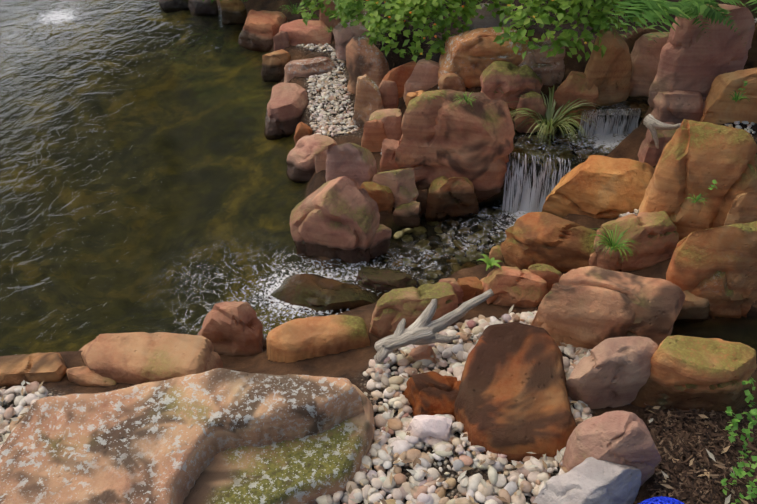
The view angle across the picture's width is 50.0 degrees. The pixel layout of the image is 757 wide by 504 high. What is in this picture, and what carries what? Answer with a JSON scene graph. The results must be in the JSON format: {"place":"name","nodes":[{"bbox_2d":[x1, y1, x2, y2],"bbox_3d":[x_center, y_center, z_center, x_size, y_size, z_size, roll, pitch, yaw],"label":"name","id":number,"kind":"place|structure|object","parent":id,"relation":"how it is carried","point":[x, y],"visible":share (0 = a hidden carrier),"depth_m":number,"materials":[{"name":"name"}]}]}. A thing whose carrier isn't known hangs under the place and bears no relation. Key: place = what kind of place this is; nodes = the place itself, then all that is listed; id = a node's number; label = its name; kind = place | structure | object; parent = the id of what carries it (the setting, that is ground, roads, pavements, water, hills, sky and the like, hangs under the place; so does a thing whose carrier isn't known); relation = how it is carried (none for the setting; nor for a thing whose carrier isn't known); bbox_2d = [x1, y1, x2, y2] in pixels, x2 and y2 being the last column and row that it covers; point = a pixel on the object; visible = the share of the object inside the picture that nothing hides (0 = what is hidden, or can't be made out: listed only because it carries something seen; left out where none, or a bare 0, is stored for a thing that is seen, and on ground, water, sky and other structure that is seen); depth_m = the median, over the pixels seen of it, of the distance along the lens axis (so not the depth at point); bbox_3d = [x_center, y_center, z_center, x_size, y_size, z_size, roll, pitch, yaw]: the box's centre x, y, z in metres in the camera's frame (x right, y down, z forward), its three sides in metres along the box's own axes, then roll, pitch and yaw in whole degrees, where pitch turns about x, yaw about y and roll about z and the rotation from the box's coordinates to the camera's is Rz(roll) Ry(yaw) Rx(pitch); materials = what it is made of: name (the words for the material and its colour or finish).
{"place":"outdoors","nodes":[
{"label":"outdoors","id":0,"kind":"place"},
{"bbox_2d":[0,0,380,355],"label":"pond water","id":1,"kind":"structure","parent":0,"point":[148,184],"depth_m":5.23,"materials":[{"name":"green liquid"}]},
{"bbox_2d":[294,122,311,144],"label":"rock","id":2,"kind":"object","parent":1,"relation":"in","point":[302,130],"visible":0.5,"depth_m":5.44,"materials":[{"name":"stone"}]},
{"bbox_2d":[0,0,756,503],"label":"ground","id":3,"kind":"structure","parent":0,"point":[352,366],"depth_m":4.31,"materials":[{"name":"brown soil"}]},
{"bbox_2d":[0,352,66,387],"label":"rock","id":4,"kind":"object","parent":3,"relation":"on","point":[33,367],"visible":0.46,"depth_m":3.57,"materials":[{"name":"stone"}]},
{"bbox_2d":[66,366,115,385],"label":"rock","id":5,"kind":"object","parent":3,"relation":"on","point":[84,376],"visible":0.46,"depth_m":3.54,"materials":[{"name":"stone"}]},
{"bbox_2d":[79,332,222,384],"bbox_3d":[-1.074,0.509,3.675,0.714,0.242,0.280,5,40,6],"label":"rock","id":6,"kind":"object","parent":3,"relation":"on","point":[135,358],"visible":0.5,"depth_m":3.58,"materials":[{"name":"stone"}]},
{"bbox_2d":[159,0,188,7],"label":"rock","id":7,"kind":"object","parent":3,"relation":"on","point":[173,3],"visible":0.23,"depth_m":7.26,"materials":[{"name":"stone"}]},
{"bbox_2d":[0,368,364,503],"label":"rock","id":8,"kind":"object","parent":3,"relation":"on","point":[162,442],"visible":0.94,"depth_m":2.94,"materials":[{"name":"stone"}]},
{"bbox_2d":[188,0,217,13],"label":"rock","id":9,"kind":"object","parent":3,"relation":"on","point":[201,6],"visible":0.42,"depth_m":7.16,"materials":[{"name":"stone"}]},
{"bbox_2d":[197,301,266,356],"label":"rock","id":10,"kind":"object","parent":3,"relation":"on","point":[234,328],"visible":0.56,"depth_m":3.87,"materials":[{"name":"stone"}]},
{"bbox_2d":[220,0,246,22],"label":"rock","id":11,"kind":"object","parent":3,"relation":"on","point":[233,11],"visible":0.52,"depth_m":6.99,"materials":[{"name":"stone"}]},
{"bbox_2d":[238,10,287,49],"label":"rock","id":12,"kind":"object","parent":3,"relation":"on","point":[260,29],"visible":0.71,"depth_m":6.62,"materials":[{"name":"stone"}]},
{"bbox_2d":[261,49,290,79],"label":"rock","id":13,"kind":"object","parent":3,"relation":"on","point":[274,63],"visible":0.6,"depth_m":6.20,"materials":[{"name":"stone"}]},
{"bbox_2d":[183,384,375,503],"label":"rock","id":14,"kind":"object","parent":3,"relation":"on","point":[309,469],"visible":0.44,"depth_m":2.96,"materials":[{"name":"stone"}]},
{"bbox_2d":[273,31,289,50],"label":"rock","id":15,"kind":"object","parent":3,"relation":"on","point":[281,40],"visible":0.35,"depth_m":6.39,"materials":[{"name":"stone"}]},
{"bbox_2d":[265,82,308,135],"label":"rock","id":16,"kind":"object","parent":3,"relation":"on","point":[287,104],"visible":0.73,"depth_m":5.63,"materials":[{"name":"stone"}]},
{"bbox_2d":[279,0,307,13],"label":"grass plant","id":17,"kind":"object","parent":3,"relation":"on","point":[294,11],"depth_m":6.59,"materials":[{"name":"green plant"}]},
{"bbox_2d":[279,19,332,45],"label":"rock","id":18,"kind":"object","parent":3,"relation":"on","point":[299,31],"visible":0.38,"depth_m":6.39,"materials":[{"name":"stone"}]},
{"bbox_2d":[284,57,335,82],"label":"rock","id":19,"kind":"object","parent":3,"relation":"on","point":[305,68],"visible":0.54,"depth_m":6.02,"materials":[{"name":"stone"}]},
{"bbox_2d":[286,134,336,180],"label":"rock","id":20,"kind":"object","parent":3,"relation":"on","point":[303,152],"visible":0.6,"depth_m":5.17,"materials":[{"name":"stone"}]},
{"bbox_2d":[266,315,369,362],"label":"rock","id":21,"kind":"object","parent":3,"relation":"on","point":[294,340],"visible":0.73,"depth_m":3.71,"materials":[{"name":"stone"}]},
{"bbox_2d":[315,150,326,172],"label":"rock","id":22,"kind":"object","parent":3,"relation":"on","point":[320,161],"visible":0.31,"depth_m":4.99,"materials":[{"name":"stone"}]},
{"bbox_2d":[271,273,378,310],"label":"shelf rock","id":23,"kind":"object","parent":3,"relation":"on","point":[316,292],"visible":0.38,"depth_m":4.36,"materials":[{"name":"stone"}]},
{"bbox_2d":[319,0,340,29],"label":"rock","id":24,"kind":"object","parent":3,"relation":"on","point":[334,22],"visible":0.19,"depth_m":6.47,"materials":[{"name":"stone"}]},
{"bbox_2d":[290,176,379,263],"bbox_3d":[-0.255,-0.107,4.630,0.516,0.760,0.248,9,41,10],"label":"rock","id":25,"kind":"object","parent":3,"relation":"on","point":[338,218],"visible":0.77,"depth_m":4.48,"materials":[{"name":"stone"}]},
{"bbox_2d":[325,142,376,186],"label":"rock","id":26,"kind":"object","parent":3,"relation":"on","point":[356,162],"visible":0.62,"depth_m":4.76,"materials":[{"name":"stone"}]},
{"bbox_2d":[333,9,377,59],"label":"rock","id":27,"kind":"object","parent":3,"relation":"on","point":[343,36],"visible":0.29,"depth_m":5.96,"materials":[{"name":"stone"}]},
{"bbox_2d":[351,74,383,127],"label":"rock","id":28,"kind":"object","parent":3,"relation":"on","point":[368,101],"visible":0.56,"depth_m":5.24,"materials":[{"name":"stone"}]},
{"bbox_2d":[346,36,389,93],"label":"rock","id":29,"kind":"object","parent":3,"relation":"on","point":[363,57],"visible":0.5,"depth_m":5.52,"materials":[{"name":"stone"}]},
{"bbox_2d":[361,120,386,151],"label":"rock","id":30,"kind":"object","parent":3,"relation":"on","point":[374,136],"visible":0.38,"depth_m":5.08,"materials":[{"name":"stone"}]},
{"bbox_2d":[0,73,748,503],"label":"leaf litter","id":31,"kind":"object","parent":3,"relation":"on","point":[462,475],"visible":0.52,"depth_m":3.04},
{"bbox_2d":[357,224,391,260],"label":"rock","id":32,"kind":"object","parent":3,"relation":"on","point":[380,245],"visible":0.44,"depth_m":4.59,"materials":[{"name":"stone"}]},
{"bbox_2d":[360,182,393,212],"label":"rock","id":33,"kind":"object","parent":3,"relation":"on","point":[382,196],"visible":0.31,"depth_m":4.72,"materials":[{"name":"stone"}]},
{"bbox_2d":[0,43,754,503],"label":"pebbles","id":34,"kind":"object","parent":3,"relation":"on","point":[398,487],"visible":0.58,"depth_m":3.12,"materials":[{"name":"beige stone"}]},
{"bbox_2d":[369,108,401,148],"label":"rock","id":35,"kind":"object","parent":3,"relation":"on","point":[390,119],"visible":0.35,"depth_m":5.05,"materials":[{"name":"stone"}]},
{"bbox_2d":[356,267,418,290],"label":"shelf rock","id":36,"kind":"object","parent":3,"relation":"on","point":[383,279],"visible":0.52,"depth_m":4.42,"materials":[{"name":"stone"}]},
{"bbox_2d":[378,80,398,108],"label":"rock","id":37,"kind":"object","parent":3,"relation":"on","point":[388,90],"visible":0.42,"depth_m":5.22,"materials":[{"name":"stone"}]},
{"bbox_2d":[380,139,398,171],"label":"rock","id":38,"kind":"object","parent":3,"relation":"on","point":[387,160],"visible":0.31,"depth_m":4.87,"materials":[{"name":"stone"}]},
{"bbox_2d":[370,168,418,207],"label":"rock","id":39,"kind":"object","parent":3,"relation":"on","point":[400,184],"visible":0.58,"depth_m":4.72,"materials":[{"name":"stone"}]},
{"bbox_2d":[383,61,416,97],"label":"rock","id":40,"kind":"object","parent":3,"relation":"on","point":[400,75],"visible":0.44,"depth_m":5.27,"materials":[{"name":"stone"}]},
{"bbox_2d":[392,200,421,226],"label":"rock","id":41,"kind":"object","parent":3,"relation":"on","point":[408,214],"visible":0.62,"depth_m":4.78,"materials":[{"name":"stone"}]},
{"bbox_2d":[370,282,457,337],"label":"rock","id":42,"kind":"object","parent":3,"relation":"on","point":[394,308],"visible":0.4,"depth_m":3.79,"materials":[{"name":"stone"}]},
{"bbox_2d":[405,90,424,106],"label":"rock","id":43,"kind":"object","parent":3,"relation":"on","point":[410,96],"visible":0.15,"depth_m":5.01,"materials":[{"name":"stone"}]},
{"bbox_2d":[403,59,439,101],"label":"rock","id":44,"kind":"object","parent":3,"relation":"on","point":[424,76],"visible":0.4,"depth_m":5.19,"materials":[{"name":"stone"}]},
{"bbox_2d":[416,189,426,213],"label":"rock","id":45,"kind":"object","parent":3,"relation":"on","point":[422,197],"visible":0.21,"depth_m":4.83,"materials":[{"name":"stone"}]},
{"bbox_2d":[408,345,436,364],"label":"rock","id":46,"kind":"object","parent":3,"relation":"on","point":[421,352],"visible":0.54,"depth_m":3.52,"materials":[{"name":"stone"}]},
{"bbox_2d":[203,0,645,61],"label":"shrub","id":47,"kind":"object","parent":3,"relation":"on","point":[399,11],"depth_m":4.99,"materials":[{"name":"green plant"}]},
{"bbox_2d":[406,415,451,446],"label":"rock","id":48,"kind":"object","parent":3,"relation":"on","point":[423,428],"visible":0.58,"depth_m":3.13,"materials":[{"name":"stone"}]},
{"bbox_2d":[402,371,460,415],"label":"rock","id":49,"kind":"object","parent":3,"relation":"on","point":[430,393],"visible":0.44,"depth_m":3.26,"materials":[{"name":"stone"}]},
{"bbox_2d":[374,289,493,363],"bbox_3d":[0.250,0.322,3.482,0.580,0.193,0.169,-12,41,-13],"label":"driftwood root","id":50,"kind":"object","parent":3,"relation":"on","point":[423,329],"visible":1,"depth_m":3.45,"materials":[{"name":"grey wood"}]},
{"bbox_2d":[438,278,463,303],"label":"rock","id":51,"kind":"object","parent":3,"relation":"on","point":[454,284],"visible":0.29,"depth_m":4.01,"materials":[{"name":"stone"}]},
{"bbox_2d":[425,176,479,217],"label":"rock","id":52,"kind":"object","parent":3,"relation":"on","point":[454,196],"visible":0.96,"depth_m":4.78,"materials":[{"name":"stone"}]},
{"bbox_2d":[439,73,465,91],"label":"rock","id":53,"kind":"object","parent":3,"relation":"on","point":[452,81],"visible":0.42,"depth_m":5.05,"materials":[{"name":"stone"}]},
{"bbox_2d":[395,89,514,202],"bbox_3d":[0.439,-0.619,4.799,0.709,0.749,0.261,6,40,7],"label":"rock","id":54,"kind":"object","parent":3,"relation":"on","point":[445,133],"visible":0.81,"depth_m":4.65,"materials":[{"name":"stone"}]},
{"bbox_2d":[453,92,477,103],"bbox_3d":[0.475,-0.839,4.436,0.141,0.035,0.149,16,43,18],"label":"grass plant","id":55,"kind":"object","parent":54,"relation":"on","point":[466,100],"depth_m":4.43,"materials":[{"name":"green plant"}]},
{"bbox_2d":[457,277,483,302],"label":"rock","id":56,"kind":"object","parent":3,"relation":"on","point":[471,287],"visible":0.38,"depth_m":4.03,"materials":[{"name":"stone"}]},
{"bbox_2d":[438,27,528,87],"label":"rock","id":57,"kind":"object","parent":3,"relation":"on","point":[469,57],"visible":0.65,"depth_m":4.97,"materials":[{"name":"stone"}]},
{"bbox_2d":[465,3,511,29],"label":"rock","id":58,"kind":"object","parent":3,"relation":"on","point":[488,20],"visible":0.19,"depth_m":5.08,"materials":[{"name":"stone"}]},
{"bbox_2d":[489,245,502,261],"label":"rock","id":59,"kind":"object","parent":3,"relation":"on","point":[495,253],"visible":0.23,"depth_m":4.41,"materials":[{"name":"stone"}]},
{"bbox_2d":[480,61,542,128],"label":"rock","id":60,"kind":"object","parent":3,"relation":"on","point":[510,82],"visible":0.42,"depth_m":4.85,"materials":[{"name":"stone"}]},
{"bbox_2d":[480,266,547,307],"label":"rock","id":61,"kind":"object","parent":3,"relation":"on","point":[514,286],"visible":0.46,"depth_m":3.97,"materials":[{"name":"stone"}]},
{"bbox_2d":[476,254,501,270],"bbox_3d":[0.551,0.053,4.019,0.135,0.044,0.118,1,40,1],"label":"seedling","id":62,"kind":"object","parent":61,"relation":"on","point":[491,262],"visible":1,"depth_m":4.02,"materials":[{"name":"green plant"}]},
{"bbox_2d":[454,322,575,461],"bbox_3d":[0.531,0.606,3.289,0.528,0.382,0.660,1,40,1],"label":"rock","id":63,"kind":"object","parent":3,"relation":"on","point":[512,402],"visible":0.83,"depth_m":3.15,"materials":[{"name":"stone"}]},
{"bbox_2d":[394,113,645,237],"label":"wet pebbles","id":64,"kind":"object","parent":3,"relation":"on","point":[397,234],"depth_m":4.84,"materials":[{"name":"grey stone"}]},
{"bbox_2d":[517,40,564,85],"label":"rock","id":65,"kind":"object","parent":3,"relation":"on","point":[549,71],"visible":0.38,"depth_m":4.95,"materials":[{"name":"stone"}]},
{"bbox_2d":[528,264,561,291],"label":"rock","id":66,"kind":"object","parent":3,"relation":"on","point":[550,275],"visible":0.33,"depth_m":3.97,"materials":[{"name":"stone"}]},
{"bbox_2d":[500,212,596,271],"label":"rock","id":67,"kind":"object","parent":3,"relation":"on","point":[558,243],"visible":0.52,"depth_m":4.11,"materials":[{"name":"stone"}]},
{"bbox_2d":[507,86,603,144],"bbox_3d":[1.047,-0.807,4.871,0.674,0.187,0.691,1,40,1],"label":"sedge","id":68,"kind":"object","parent":3,"relation":"on","point":[547,124],"visible":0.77,"depth_m":4.86,"materials":[{"name":"green plant"}]},
{"bbox_2d":[375,0,756,503],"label":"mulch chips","id":69,"kind":"object","parent":3,"relation":"on","point":[687,476],"visible":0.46,"depth_m":3.06,"materials":[{"name":"brown wood"}]},
{"bbox_2d":[639,496,683,503],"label":"blue basket","id":70,"kind":"object","parent":69,"relation":"on","point":[661,500],"visible":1,"depth_m":2.80,"materials":[{"name":"blue plastic"}]},
{"bbox_2d":[702,80,756,503],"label":"plant sprigs","id":71,"kind":"object","parent":69,"relation":"on","point":[740,472],"visible":0.98,"depth_m":2.87,"materials":[{"name":"green plant"}]},
{"bbox_2d":[552,71,598,125],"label":"rock","id":72,"kind":"object","parent":3,"relation":"on","point":[571,87],"visible":0.5,"depth_m":4.86,"materials":[{"name":"stone"}]},
{"bbox_2d":[532,457,641,503],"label":"rock","id":73,"kind":"object","parent":3,"relation":"on","point":[590,480],"visible":0.94,"depth_m":2.82,"materials":[{"name":"stone"}]},
{"bbox_2d":[542,155,654,218],"bbox_3d":[1.281,-0.269,4.568,0.691,0.516,0.266,9,41,10],"label":"rock","id":74,"kind":"object","parent":3,"relation":"on","point":[596,186],"visible":0.52,"depth_m":4.42,"materials":[{"name":"stone"}]},
{"bbox_2d":[581,27,631,104],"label":"rock","id":75,"kind":"object","parent":3,"relation":"on","point":[609,74],"visible":0.77,"depth_m":4.77,"materials":[{"name":"stone"}]},
{"bbox_2d":[531,266,685,348],"bbox_3d":[0.988,0.305,3.568,0.631,0.492,0.262,9,41,10],"label":"rock","id":76,"kind":"object","parent":3,"relation":"on","point":[589,307],"visible":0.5,"depth_m":3.41,"materials":[{"name":"stone"}]},
{"bbox_2d":[561,410,661,485],"bbox_3d":[0.847,0.737,2.959,0.338,0.421,0.166,4,40,5],"label":"rock","id":77,"kind":"object","parent":3,"relation":"on","point":[621,437],"visible":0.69,"depth_m":2.85,"materials":[{"name":"stone"}]},
{"bbox_2d":[566,336,657,408],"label":"rock","id":78,"kind":"object","parent":3,"relation":"on","point":[612,372],"visible":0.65,"depth_m":3.17,"materials":[{"name":"stone"}]},
{"bbox_2d":[590,225,639,261],"bbox_3d":[1.077,-0.037,3.709,0.240,0.061,0.267,1,40,1],"label":"grass plant","id":79,"kind":"object","parent":3,"relation":"on","point":[611,243],"depth_m":3.72,"materials":[{"name":"green plant"}]},
{"bbox_2d":[589,211,678,271],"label":"rock","id":80,"kind":"object","parent":3,"relation":"on","point":[655,235],"visible":0.67,"depth_m":3.95,"materials":[{"name":"stone"}]},
{"bbox_2d":[638,122,676,166],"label":"rock","id":81,"kind":"object","parent":3,"relation":"on","point":[649,153],"visible":0.33,"depth_m":4.51,"materials":[{"name":"stone"}]},
{"bbox_2d":[651,90,705,123],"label":"rock","id":82,"kind":"object","parent":3,"relation":"on","point":[676,107],"visible":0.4,"depth_m":4.49,"materials":[{"name":"stone"}]},
{"bbox_2d":[630,335,756,413],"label":"rock","id":83,"kind":"object","parent":3,"relation":"on","point":[700,373],"visible":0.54,"depth_m":3.14,"materials":[{"name":"stone"}]},
{"bbox_2d":[677,290,709,318],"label":"rock","id":84,"kind":"object","parent":3,"relation":"on","point":[694,307],"visible":0.12,"depth_m":3.52,"materials":[{"name":"stone"}]},
{"bbox_2d":[638,119,756,240],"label":"rock","id":85,"kind":"object","parent":3,"relation":"on","point":[696,158],"visible":0.56,"depth_m":3.84,"materials":[{"name":"stone"}]},
{"bbox_2d":[643,114,680,148],"bbox_3d":[1.386,-0.591,3.983,0.205,0.160,0.082,32,50,33],"label":"driftwood","id":86,"kind":"object","parent":85,"relation":"attached to","point":[651,123],"visible":0.88,"depth_m":3.98,"materials":[{"name":"grey wood"}]},
{"bbox_2d":[685,194,709,203],"bbox_3d":[1.388,-0.231,3.533,0.096,0.024,0.083,27,47,28],"label":"grass plant","id":87,"kind":"object","parent":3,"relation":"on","point":[697,198],"depth_m":3.53,"materials":[{"name":"green plant"}]},
{"bbox_2d":[648,4,754,108],"bbox_3d":[1.787,-1.056,4.492,0.516,0.668,0.183,-2,40,-3],"label":"rock","id":88,"kind":"object","parent":3,"relation":"on","point":[691,59],"visible":0.56,"depth_m":4.38,"materials":[{"name":"stone"}]},
{"bbox_2d":[592,0,756,51],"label":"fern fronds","id":89,"kind":"object","parent":88,"relation":"on","point":[652,10],"visible":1,"depth_m":4.00,"materials":[{"name":"green plant"}]},
{"bbox_2d":[666,221,756,318],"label":"rock","id":90,"kind":"object","parent":3,"relation":"on","point":[716,267],"visible":0.65,"depth_m":3.41,"materials":[{"name":"stone"}]},
{"bbox_2d":[700,68,756,124],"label":"rock","id":91,"kind":"object","parent":3,"relation":"on","point":[721,107],"visible":0.77,"depth_m":4.38,"materials":[{"name":"stone"}]},
{"bbox_2d":[728,90,749,101],"bbox_3d":[1.825,-0.785,4.113,0.106,0.029,0.122,-7,41,-9],"label":"grass plant","id":92,"kind":"object","parent":91,"relation":"on","point":[736,98],"depth_m":4.11,"materials":[{"name":"green plant"}]},
{"bbox_2d":[724,192,756,225],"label":"rock","id":93,"kind":"object","parent":3,"relation":"on","point":[743,209],"visible":0.52,"depth_m":3.77,"materials":[{"name":"stone"}]},
{"bbox_2d":[743,22,756,69],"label":"rock","id":94,"kind":"object","parent":3,"relation":"on","point":[751,62],"visible":0.12,"depth_m":4.49,"materials":[{"name":"stone"}]},
{"bbox_2d":[746,0,756,19],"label":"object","id":95,"kind":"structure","parent":3,"relation":"on","point":[754,6],"depth_m":4.98,"materials":[{"name":"plant"}]},
{"bbox_2d":[380,198,539,295],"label":"stream water","id":96,"kind":"structure","parent":0,"point":[428,250],"depth_m":4.68,"materials":[{"name":"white liquid"}]},
{"bbox_2d":[502,152,570,212],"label":"waterfall","id":97,"kind":"structure","parent":96,"relation":"on","point":[529,204],"depth_m":4.81,"materials":[{"name":"liquid"}]},
{"bbox_2d":[510,123,629,163],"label":"stream water","id":98,"kind":"structure","parent":0,"point":[579,150],"depth_m":4.88,"materials":[{"name":"white liquid"}]},
{"bbox_2d":[515,91,546,132],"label":"rock","id":99,"kind":"object","parent":98,"relation":"on","point":[533,100],"visible":0.75,"depth_m":4.88,"materials":[{"name":"stone"}]},
{"bbox_2d":[578,108,641,135],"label":"waterfall","id":100,"kind":"structure","parent":98,"relation":"on","point":[600,129],"depth_m":4.93,"materials":[{"name":"liquid"}]},
{"bbox_2d":[576,94,649,115],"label":"stream water","id":101,"kind":"structure","parent":0,"point":[633,102],"depth_m":4.87,"materials":[{"name":"white liquid"}]},
{"bbox_2d":[630,32,669,96],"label":"rock","id":102,"kind":"object","parent":101,"relation":"on","point":[645,63],"visible":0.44,"depth_m":4.83,"materials":[{"name":"stone"}]},
{"bbox_2d":[660,315,756,348],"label":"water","id":103,"kind":"structure","parent":0,"point":[742,329],"depth_m":3.50,"materials":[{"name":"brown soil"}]}
]}

